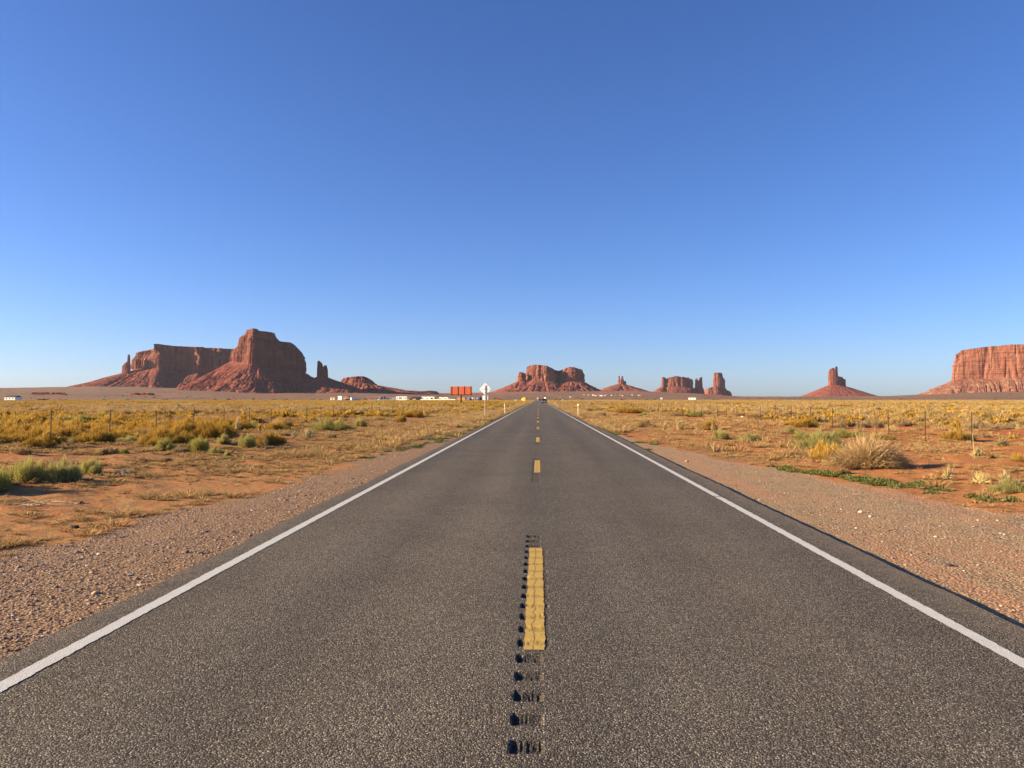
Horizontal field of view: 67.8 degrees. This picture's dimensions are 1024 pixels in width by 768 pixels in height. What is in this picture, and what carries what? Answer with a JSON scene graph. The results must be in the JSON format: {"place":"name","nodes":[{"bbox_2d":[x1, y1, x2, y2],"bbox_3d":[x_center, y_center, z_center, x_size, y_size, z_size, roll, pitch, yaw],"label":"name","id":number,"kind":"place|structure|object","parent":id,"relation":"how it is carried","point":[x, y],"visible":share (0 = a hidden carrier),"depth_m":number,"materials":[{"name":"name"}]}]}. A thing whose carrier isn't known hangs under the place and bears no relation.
{"place":"outdoors","nodes":[
{"label":"outdoors","id":0,"kind":"place"},
{"bbox_2d":[0,496,115,506],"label":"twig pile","id":1,"kind":"object","parent":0,"point":[44,502],"visible":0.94,"depth_m":12.07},
{"bbox_2d":[0,437,455,656],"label":"loose gravel","id":2,"kind":"structure","parent":0,"point":[17,639],"depth_m":7.99,"materials":[{"name":"gravel"}]},
{"bbox_2d":[0,400,1023,767],"bbox_3d":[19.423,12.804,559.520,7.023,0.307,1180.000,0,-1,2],"label":"road","id":3,"kind":"structure","parent":0,"point":[536,584],"depth_m":5.15,"materials":[{"name":"asphalt"}]},
{"bbox_2d":[0,386,1023,658],"bbox_3d":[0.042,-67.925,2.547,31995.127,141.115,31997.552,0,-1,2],"label":"ground","id":4,"kind":"structure","parent":0,"point":[844,518],"depth_m":12.37,"materials":[{"name":"soil"}]},
{"bbox_2d":[0,463,13,490],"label":"green shrub","id":5,"kind":"object","parent":4,"relation":"on","point":[4,480],"visible":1,"depth_m":13.77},
{"bbox_2d":[0,434,17,444],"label":"golden shrub","id":6,"kind":"object","parent":4,"relation":"on","point":[3,440],"visible":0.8,"depth_m":23.30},
{"bbox_2d":[4,396,21,399],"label":"house","id":7,"kind":"structure","parent":4,"relation":"on","point":[13,398],"depth_m":574.04,"materials":[{"name":"white"}]},
{"bbox_2d":[1,418,31,430],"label":"golden shrub","id":8,"kind":"object","parent":4,"relation":"on","point":[10,423],"visible":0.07,"depth_m":32.23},
{"bbox_2d":[12,445,32,453],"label":"dry shrub","id":9,"kind":"object","parent":4,"relation":"on","point":[27,450],"visible":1,"depth_m":19.65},
{"bbox_2d":[0,421,48,435],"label":"golden shrub","id":10,"kind":"object","parent":4,"relation":"on","point":[15,428],"visible":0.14,"depth_m":29.16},
{"bbox_2d":[6,456,45,482],"bbox_3d":[-9.441,1.624,14.778,0.806,0.624,0.750,1,-2,-42],"label":"green shrub","id":11,"kind":"object","parent":4,"relation":"on","point":[29,471],"visible":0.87,"depth_m":14.68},
{"bbox_2d":[15,411,47,420],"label":"golden shrub","id":12,"kind":"object","parent":4,"relation":"on","point":[32,415],"visible":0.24,"depth_m":48.86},
{"bbox_2d":[25,417,50,425],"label":"golden shrub","id":13,"kind":"object","parent":4,"relation":"on","point":[38,423],"visible":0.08,"depth_m":35.73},
{"bbox_2d":[5,426,71,442],"bbox_3d":[-15.050,1.628,24.162,2.191,0.677,1.449,0,-1,-4],"label":"golden shrub","id":14,"kind":"object","parent":4,"relation":"on","point":[25,436],"visible":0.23,"depth_m":24.08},
{"bbox_2d":[20,434,57,446],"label":"golden shrub","id":15,"kind":"object","parent":4,"relation":"on","point":[38,442],"visible":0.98,"depth_m":21.65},
{"bbox_2d":[29,392,67,394],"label":"sandstone butte","id":16,"kind":"object","parent":4,"relation":"on","point":[44,393],"visible":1,"depth_m":2652.02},
{"bbox_2d":[35,434,63,444],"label":"golden shrub","id":17,"kind":"object","parent":4,"relation":"on","point":[57,439],"visible":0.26,"depth_m":22.79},
{"bbox_2d":[34,418,73,428],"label":"golden shrub","id":18,"kind":"object","parent":4,"relation":"on","point":[62,425],"visible":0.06,"depth_m":33.37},
{"bbox_2d":[41,454,84,481],"bbox_3d":[-8.916,1.631,15.131,0.755,0.592,0.983,-1,-1,28],"label":"green shrub","id":19,"kind":"object","parent":4,"relation":"on","point":[62,471],"visible":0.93,"depth_m":14.99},
{"bbox_2d":[56,427,81,437],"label":"golden shrub","id":20,"kind":"object","parent":4,"relation":"on","point":[67,432],"visible":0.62,"depth_m":30.13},
{"bbox_2d":[52,422,89,435],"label":"golden shrub","id":21,"kind":"object","parent":4,"relation":"on","point":[78,427],"visible":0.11,"depth_m":31.51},
{"bbox_2d":[69,413,93,420],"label":"green shrub","id":22,"kind":"object","parent":4,"relation":"on","point":[83,417],"visible":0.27,"depth_m":49.08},
{"bbox_2d":[78,456,103,474],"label":"green shrub","id":23,"kind":"object","parent":4,"relation":"on","point":[92,467],"visible":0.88,"depth_m":16.57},
{"bbox_2d":[72,423,117,442],"bbox_3d":[-13.707,1.619,24.774,1.461,0.702,1.429,0,-1,21],"label":"golden shrub","id":24,"kind":"object","parent":4,"relation":"on","point":[96,435],"visible":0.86,"depth_m":24.62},
{"bbox_2d":[67,354,130,386],"bbox_3d":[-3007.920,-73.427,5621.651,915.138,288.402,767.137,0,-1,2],"label":"sandstone butte","id":25,"kind":"object","parent":4,"relation":"on","point":[110,380],"visible":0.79,"depth_m":5502.78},
{"bbox_2d":[101,446,117,453],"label":"dry shrub","id":26,"kind":"object","parent":4,"relation":"on","point":[110,450],"visible":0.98,"depth_m":20.94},
{"bbox_2d":[99,414,126,421],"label":"golden shrub","id":27,"kind":"object","parent":4,"relation":"on","point":[121,418],"visible":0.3,"depth_m":48.52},
{"bbox_2d":[103,427,133,438],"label":"golden shrub","id":28,"kind":"object","parent":4,"relation":"on","point":[121,434],"visible":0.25,"depth_m":26.80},
{"bbox_2d":[115,435,137,442],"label":"green shrub","id":29,"kind":"object","parent":4,"relation":"on","point":[128,437],"visible":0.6,"depth_m":26.23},
{"bbox_2d":[130,421,163,432],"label":"golden shrub","id":30,"kind":"object","parent":4,"relation":"on","point":[144,427],"visible":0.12,"depth_m":31.60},
{"bbox_2d":[129,433,167,446],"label":"golden shrub","id":31,"kind":"object","parent":4,"relation":"on","point":[152,441],"visible":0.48,"depth_m":24.06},
{"bbox_2d":[140,427,178,443],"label":"golden shrub","id":32,"kind":"object","parent":4,"relation":"on","point":[160,433],"visible":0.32,"depth_m":25.76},
{"bbox_2d":[154,436,179,450],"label":"green shrub","id":33,"kind":"object","parent":4,"relation":"on","point":[166,445],"visible":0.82,"depth_m":22.63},
{"bbox_2d":[150,424,184,435],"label":"golden shrub","id":34,"kind":"object","parent":4,"relation":"on","point":[166,430],"visible":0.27,"depth_m":27.72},
{"bbox_2d":[107,344,231,387],"bbox_3d":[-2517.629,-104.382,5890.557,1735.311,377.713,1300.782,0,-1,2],"label":"sandstone butte","id":35,"kind":"object","parent":4,"relation":"on","point":[163,366],"visible":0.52,"depth_m":5655.36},
{"bbox_2d":[163,419,190,431],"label":"golden shrub","id":36,"kind":"object","parent":4,"relation":"on","point":[169,425],"visible":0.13,"depth_m":29.18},
{"bbox_2d":[171,445,187,452],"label":"dry shrub","id":37,"kind":"object","parent":4,"relation":"on","point":[178,449],"visible":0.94,"depth_m":22.15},
{"bbox_2d":[166,428,196,443],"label":"golden shrub","id":38,"kind":"object","parent":4,"relation":"on","point":[180,439],"visible":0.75,"depth_m":25.87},
{"bbox_2d":[177,418,207,433],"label":"golden shrub","id":39,"kind":"object","parent":4,"relation":"on","point":[191,426],"visible":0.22,"depth_m":29.33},
{"bbox_2d":[185,435,209,451],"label":"green shrub","id":40,"kind":"object","parent":4,"relation":"on","point":[198,445],"visible":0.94,"depth_m":22.66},
{"bbox_2d":[189,417,240,438],"bbox_3d":[-11.060,1.617,28.336,2.003,0.906,1.737,0,-1,-22],"label":"golden shrub","id":41,"kind":"object","parent":4,"relation":"on","point":[210,432],"visible":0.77,"depth_m":28.06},
{"bbox_2d":[207,444,224,453],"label":"green shrub","id":42,"kind":"object","parent":4,"relation":"on","point":[216,450],"visible":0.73,"depth_m":22.28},
{"bbox_2d":[216,433,231,442],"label":"green shrub","id":43,"kind":"object","parent":4,"relation":"on","point":[223,439],"visible":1,"depth_m":25.50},
{"bbox_2d":[218,418,256,430],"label":"golden shrub","id":44,"kind":"object","parent":4,"relation":"on","point":[244,424],"visible":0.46,"depth_m":36.30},
{"bbox_2d":[176,328,313,392],"bbox_3d":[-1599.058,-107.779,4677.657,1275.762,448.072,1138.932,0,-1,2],"label":"sandstone butte","id":45,"kind":"object","parent":4,"relation":"on","point":[264,362],"visible":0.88,"depth_m":4514.40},
{"bbox_2d":[238,433,256,446],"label":"green shrub","id":46,"kind":"object","parent":4,"relation":"on","point":[247,441],"visible":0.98,"depth_m":25.03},
{"bbox_2d":[0,401,495,438],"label":"wire fence","id":47,"kind":"object","parent":4,"relation":"on","point":[51,410],"visible":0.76,"depth_m":35.39,"materials":[{"name":"metal"}]},
{"bbox_2d":[242,414,262,422],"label":"golden shrub","id":48,"kind":"object","parent":4,"relation":"on","point":[252,418],"visible":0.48,"depth_m":49.35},
{"bbox_2d":[256,431,287,445],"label":"golden shrub","id":49,"kind":"object","parent":4,"relation":"on","point":[272,439],"visible":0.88,"depth_m":26.27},
{"bbox_2d":[265,421,294,430],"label":"golden shrub","id":50,"kind":"object","parent":4,"relation":"on","point":[276,426],"visible":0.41,"depth_m":36.30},
{"bbox_2d":[266,415,294,427],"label":"golden shrub","id":51,"kind":"object","parent":4,"relation":"on","point":[289,424],"visible":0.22,"depth_m":42.36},
{"bbox_2d":[273,411,298,417],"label":"golden shrub","id":52,"kind":"object","parent":4,"relation":"on","point":[285,414],"visible":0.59,"depth_m":58.87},
{"bbox_2d":[307,416,356,430],"bbox_3d":[-9.536,2.043,40.336,2.924,0.929,2.023,0,-1,2],"label":"green shrub","id":53,"kind":"object","parent":4,"relation":"on","point":[328,424],"visible":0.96,"depth_m":39.92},
{"bbox_2d":[325,411,346,417],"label":"golden shrub","id":54,"kind":"object","parent":4,"relation":"on","point":[336,413],"visible":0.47,"depth_m":59.68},
{"bbox_2d":[302,361,371,392],"bbox_3d":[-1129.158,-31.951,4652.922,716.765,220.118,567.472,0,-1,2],"label":"sandstone butte","id":55,"kind":"object","parent":4,"relation":"on","point":[322,382],"visible":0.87,"depth_m":4572.56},
{"bbox_2d":[354,417,368,425],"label":"green shrub","id":56,"kind":"object","parent":4,"relation":"on","point":[358,422],"visible":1,"depth_m":46.13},
{"bbox_2d":[367,410,390,416],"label":"golden shrub","id":57,"kind":"object","parent":4,"relation":"on","point":[378,413],"visible":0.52,"depth_m":61.73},
{"bbox_2d":[341,376,421,393],"bbox_3d":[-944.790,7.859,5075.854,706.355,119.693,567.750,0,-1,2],"label":"sandstone butte","id":58,"kind":"object","parent":4,"relation":"on","point":[365,383],"visible":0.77,"depth_m":4979.19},
{"bbox_2d":[395,413,406,422],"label":"golden shrub","id":59,"kind":"object","parent":4,"relation":"on","point":[401,418],"visible":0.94,"depth_m":53.26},
{"bbox_2d":[404,408,423,416],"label":"golden shrub","id":60,"kind":"object","parent":4,"relation":"on","point":[413,413],"visible":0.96,"depth_m":66.08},
{"bbox_2d":[407,390,438,393],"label":"sandstone butte","id":61,"kind":"object","parent":4,"relation":"on","point":[429,392],"visible":0.68,"depth_m":5198.12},
{"bbox_2d":[450,386,471,402],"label":"billboard","id":62,"kind":"object","parent":4,"relation":"on","point":[462,390],"visible":0.94,"depth_m":285.86,"materials":[{"name":"orange metal"}]},
{"bbox_2d":[480,383,490,414],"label":"road sign","id":63,"kind":"object","parent":4,"relation":"on","point":[485,388],"visible":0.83,"depth_m":73.22,"materials":[{"name":"metal"}]},
{"bbox_2d":[490,372,526,392],"bbox_3d":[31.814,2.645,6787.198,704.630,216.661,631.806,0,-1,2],"label":"sandstone butte","id":64,"kind":"object","parent":4,"relation":"on","point":[521,379],"visible":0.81,"depth_m":6710.32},
{"bbox_2d":[0,390,1017,399],"bbox_3d":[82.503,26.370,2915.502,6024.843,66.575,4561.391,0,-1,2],"label":"plain brush","id":65,"kind":"object","parent":4,"relation":"on","point":[435,395],"visible":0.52,"depth_m":1496.09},
{"bbox_2d":[0,424,1023,548],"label":"dry stubble","id":66,"kind":"object","parent":4,"relation":"on","point":[175,463],"visible":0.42,"depth_m":19.28,"materials":[{"name":"plant"}]},
{"bbox_2d":[0,408,1023,556],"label":"dry grass","id":67,"kind":"structure","parent":4,"relation":"on","point":[745,421],"depth_m":46.07,"materials":[{"name":"plant"}]},
{"bbox_2d":[0,400,1023,442],"bbox_3d":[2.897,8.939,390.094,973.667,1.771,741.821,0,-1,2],"label":"golden scrub","id":68,"kind":"object","parent":4,"relation":"on","point":[475,408],"visible":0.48,"depth_m":100.63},
{"bbox_2d":[0,399,1023,434],"bbox_3d":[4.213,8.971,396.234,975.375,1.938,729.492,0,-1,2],"label":"straw scrub","id":69,"kind":"object","parent":4,"relation":"on","point":[189,405],"visible":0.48,"depth_m":121.27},
{"bbox_2d":[0,399,1023,437],"bbox_3d":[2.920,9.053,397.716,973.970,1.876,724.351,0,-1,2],"label":"grey scrub","id":70,"kind":"object","parent":4,"relation":"on","point":[828,406],"visible":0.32,"depth_m":150.39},
{"bbox_2d":[18,400,1021,418],"bbox_3d":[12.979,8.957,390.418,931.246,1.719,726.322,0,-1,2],"label":"green scrub","id":71,"kind":"object","parent":4,"relation":"on","point":[527,400],"visible":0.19,"depth_m":185.57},
{"bbox_2d":[265,400,818,460],"bbox_3d":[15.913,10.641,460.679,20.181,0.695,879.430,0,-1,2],"label":"verge grass","id":72,"kind":"structure","parent":4,"relation":"on","point":[605,425],"depth_m":36.46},
{"bbox_2d":[434,404,658,449],"bbox_3d":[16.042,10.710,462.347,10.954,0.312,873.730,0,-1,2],"label":"verge weeds","id":73,"kind":"object","parent":4,"relation":"on","point":[439,441],"visible":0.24,"depth_m":36.35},
{"bbox_2d":[510,365,600,391],"bbox_3d":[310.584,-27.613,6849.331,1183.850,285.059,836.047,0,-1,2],"label":"sandstone butte","id":74,"kind":"object","parent":4,"relation":"on","point":[542,378],"visible":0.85,"depth_m":6714.03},
{"bbox_2d":[599,376,650,391],"bbox_3d":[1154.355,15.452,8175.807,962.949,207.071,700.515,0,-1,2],"label":"sandstone butte","id":75,"kind":"object","parent":4,"relation":"on","point":[621,385],"visible":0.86,"depth_m":8085.22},
{"bbox_2d":[614,405,645,412],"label":"golden shrub","id":76,"kind":"object","parent":4,"relation":"on","point":[629,409],"visible":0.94,"depth_m":90.45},
{"bbox_2d":[638,420,651,426],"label":"dry shrub","id":77,"kind":"object","parent":4,"relation":"on","point":[644,424],"visible":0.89,"depth_m":46.76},
{"bbox_2d":[653,376,696,393],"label":"sandstone butte","id":78,"kind":"object","parent":4,"relation":"on","point":[676,384],"visible":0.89,"depth_m":8892.73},
{"bbox_2d":[356,409,1023,506],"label":"green weeds","id":79,"kind":"object","parent":4,"relation":"on","point":[879,481],"visible":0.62,"depth_m":15.90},
{"bbox_2d":[684,410,704,416],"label":"green shrub","id":80,"kind":"object","parent":4,"relation":"on","point":[697,414],"visible":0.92,"depth_m":73.98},
{"bbox_2d":[694,377,704,393],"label":"sandstone butte","id":81,"kind":"object","parent":4,"relation":"on","point":[698,388],"visible":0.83,"depth_m":8961.80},
{"bbox_2d":[702,418,717,429],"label":"golden shrub","id":82,"kind":"object","parent":4,"relation":"on","point":[707,424],"visible":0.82,"depth_m":40.57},
{"bbox_2d":[704,373,731,395],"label":"sandstone butte","id":83,"kind":"object","parent":4,"relation":"on","point":[718,388],"visible":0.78,"depth_m":8779.94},
{"bbox_2d":[712,428,729,438],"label":"green shrub","id":84,"kind":"object","parent":4,"relation":"on","point":[721,434],"visible":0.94,"depth_m":33.17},
{"bbox_2d":[736,432,762,440],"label":"green shrub","id":85,"kind":"object","parent":4,"relation":"on","point":[750,435],"visible":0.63,"depth_m":31.50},
{"bbox_2d":[745,410,765,418],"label":"straw shrub","id":86,"kind":"object","parent":4,"relation":"on","point":[752,415],"visible":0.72,"depth_m":65.10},
{"bbox_2d":[761,413,782,419],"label":"golden shrub","id":87,"kind":"object","parent":4,"relation":"on","point":[768,416],"visible":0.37,"depth_m":57.65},
{"bbox_2d":[584,401,1013,444],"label":"wire fence","id":88,"kind":"object","parent":4,"relation":"on","point":[832,418],"visible":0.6,"depth_m":39.17,"materials":[{"name":"metal"}]},
{"bbox_2d":[788,430,814,439],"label":"green shrub","id":89,"kind":"object","parent":4,"relation":"on","point":[800,435],"visible":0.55,"depth_m":32.21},
{"bbox_2d":[794,417,819,426],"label":"golden shrub","id":90,"kind":"object","parent":4,"relation":"on","point":[809,422],"visible":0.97,"depth_m":41.63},
{"bbox_2d":[789,427,849,448],"bbox_3d":[10.553,1.867,26.319,1.976,0.844,1.533,0,-1,2],"label":"golden shrub","id":91,"kind":"object","parent":4,"relation":"on","point":[829,440],"visible":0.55,"depth_m":26.16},
{"bbox_2d":[807,439,843,458],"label":"golden shrub","id":92,"kind":"object","parent":4,"relation":"on","point":[820,453],"visible":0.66,"depth_m":21.09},
{"bbox_2d":[828,416,848,424],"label":"straw shrub","id":93,"kind":"object","parent":4,"relation":"on","point":[835,420],"visible":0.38,"depth_m":50.26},
{"bbox_2d":[802,366,876,396],"bbox_3d":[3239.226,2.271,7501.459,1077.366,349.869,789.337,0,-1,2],"label":"sandstone butte","id":94,"kind":"object","parent":4,"relation":"on","point":[836,386],"visible":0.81,"depth_m":7406.99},
{"bbox_2d":[835,466,851,474],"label":"dry shrub","id":95,"kind":"object","parent":4,"relation":"on","point":[846,471],"visible":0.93,"depth_m":17.31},
{"bbox_2d":[821,426,867,437],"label":"golden shrub","id":96,"kind":"object","parent":4,"relation":"on","point":[844,433],"visible":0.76,"depth_m":33.57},
{"bbox_2d":[856,420,883,427],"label":"dry shrub","id":97,"kind":"object","parent":4,"relation":"on","point":[867,424],"visible":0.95,"depth_m":48.33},
{"bbox_2d":[818,425,928,470],"bbox_3d":[8.758,1.531,18.560,2.694,1.176,1.472,0,-1,2],"label":"straw shrub","id":98,"kind":"object","parent":4,"relation":"on","point":[878,455],"visible":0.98,"depth_m":18.39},
{"bbox_2d":[866,432,897,439],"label":"golden shrub","id":99,"kind":"object","parent":4,"relation":"on","point":[889,437],"visible":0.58,"depth_m":29.95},
{"bbox_2d":[889,415,914,425],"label":"straw shrub","id":100,"kind":"object","parent":4,"relation":"on","point":[894,421],"visible":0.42,"depth_m":50.26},
{"bbox_2d":[894,420,910,426],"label":"dry shrub","id":101,"kind":"object","parent":4,"relation":"on","point":[899,423],"visible":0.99,"depth_m":49.40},
{"bbox_2d":[910,414,932,421],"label":"straw shrub","id":102,"kind":"object","parent":4,"relation":"on","point":[922,416],"visible":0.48,"depth_m":54.86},
{"bbox_2d":[936,425,977,440],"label":"golden shrub","id":103,"kind":"object","parent":4,"relation":"on","point":[958,435],"visible":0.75,"depth_m":33.15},
{"bbox_2d":[948,419,980,427],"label":"golden shrub","id":104,"kind":"object","parent":4,"relation":"on","point":[955,424],"visible":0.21,"depth_m":45.60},
{"bbox_2d":[918,344,1023,394],"bbox_3d":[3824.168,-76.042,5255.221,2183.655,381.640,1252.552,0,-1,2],"label":"sandstone butte","id":105,"kind":"object","parent":4,"relation":"on","point":[990,369],"visible":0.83,"depth_m":5172.39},
{"bbox_2d":[960,420,997,429],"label":"dry shrub","id":106,"kind":"object","parent":4,"relation":"on","point":[985,426],"visible":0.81,"depth_m":42.29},
{"bbox_2d":[985,417,1010,424],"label":"golden shrub","id":107,"kind":"object","parent":4,"relation":"on","point":[1000,419],"visible":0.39,"depth_m":49.83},
{"bbox_2d":[984,475,1023,493],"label":"green shrub","id":108,"kind":"object","parent":4,"relation":"on","point":[1007,485],"visible":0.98,"depth_m":13.78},
{"bbox_2d":[997,470,1013,481],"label":"yucca plant","id":109,"kind":"object","parent":4,"relation":"on","point":[1002,477],"visible":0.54,"depth_m":15.17,"materials":[{"name":"beige plant"}]},
{"bbox_2d":[996,421,1021,428],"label":"dry shrub","id":110,"kind":"object","parent":4,"relation":"on","point":[1011,425],"visible":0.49,"depth_m":47.59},
{"bbox_2d":[1010,453,1023,461],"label":"golden shrub","id":111,"kind":"object","parent":4,"relation":"on","point":[1016,457],"visible":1,"depth_m":18.82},
{"bbox_2d":[0,0,1023,396],"label":"sky","id":112,"kind":"structure","parent":0,"point":[770,197],"materials":[{"name":"blue"}]},
{"bbox_2d":[624,438,1023,623],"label":"loose gravel","id":113,"kind":"structure","parent":0,"point":[927,553],"depth_m":9.85,"materials":[{"name":"gravel"}]},
{"bbox_2d":[941,462,953,479],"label":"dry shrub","id":114,"kind":"object","parent":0,"point":[949,476],"visible":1,"depth_m":15.76,"materials":[{"name":"beige plant"}]},
{"bbox_2d":[970,433,983,456],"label":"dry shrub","id":115,"kind":"object","parent":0,"point":[977,453],"visible":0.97,"depth_m":20.21,"materials":[{"name":"beige plant"}]},
{"bbox_2d":[972,469,991,483],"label":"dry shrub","id":116,"kind":"object","parent":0,"point":[982,480],"visible":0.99,"depth_m":15.06,"materials":[{"name":"beige plant"}]},
{"bbox_2d":[993,437,1009,446],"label":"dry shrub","id":117,"kind":"object","parent":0,"point":[1003,441],"visible":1,"depth_m":23.75,"materials":[{"name":"beige plant"}]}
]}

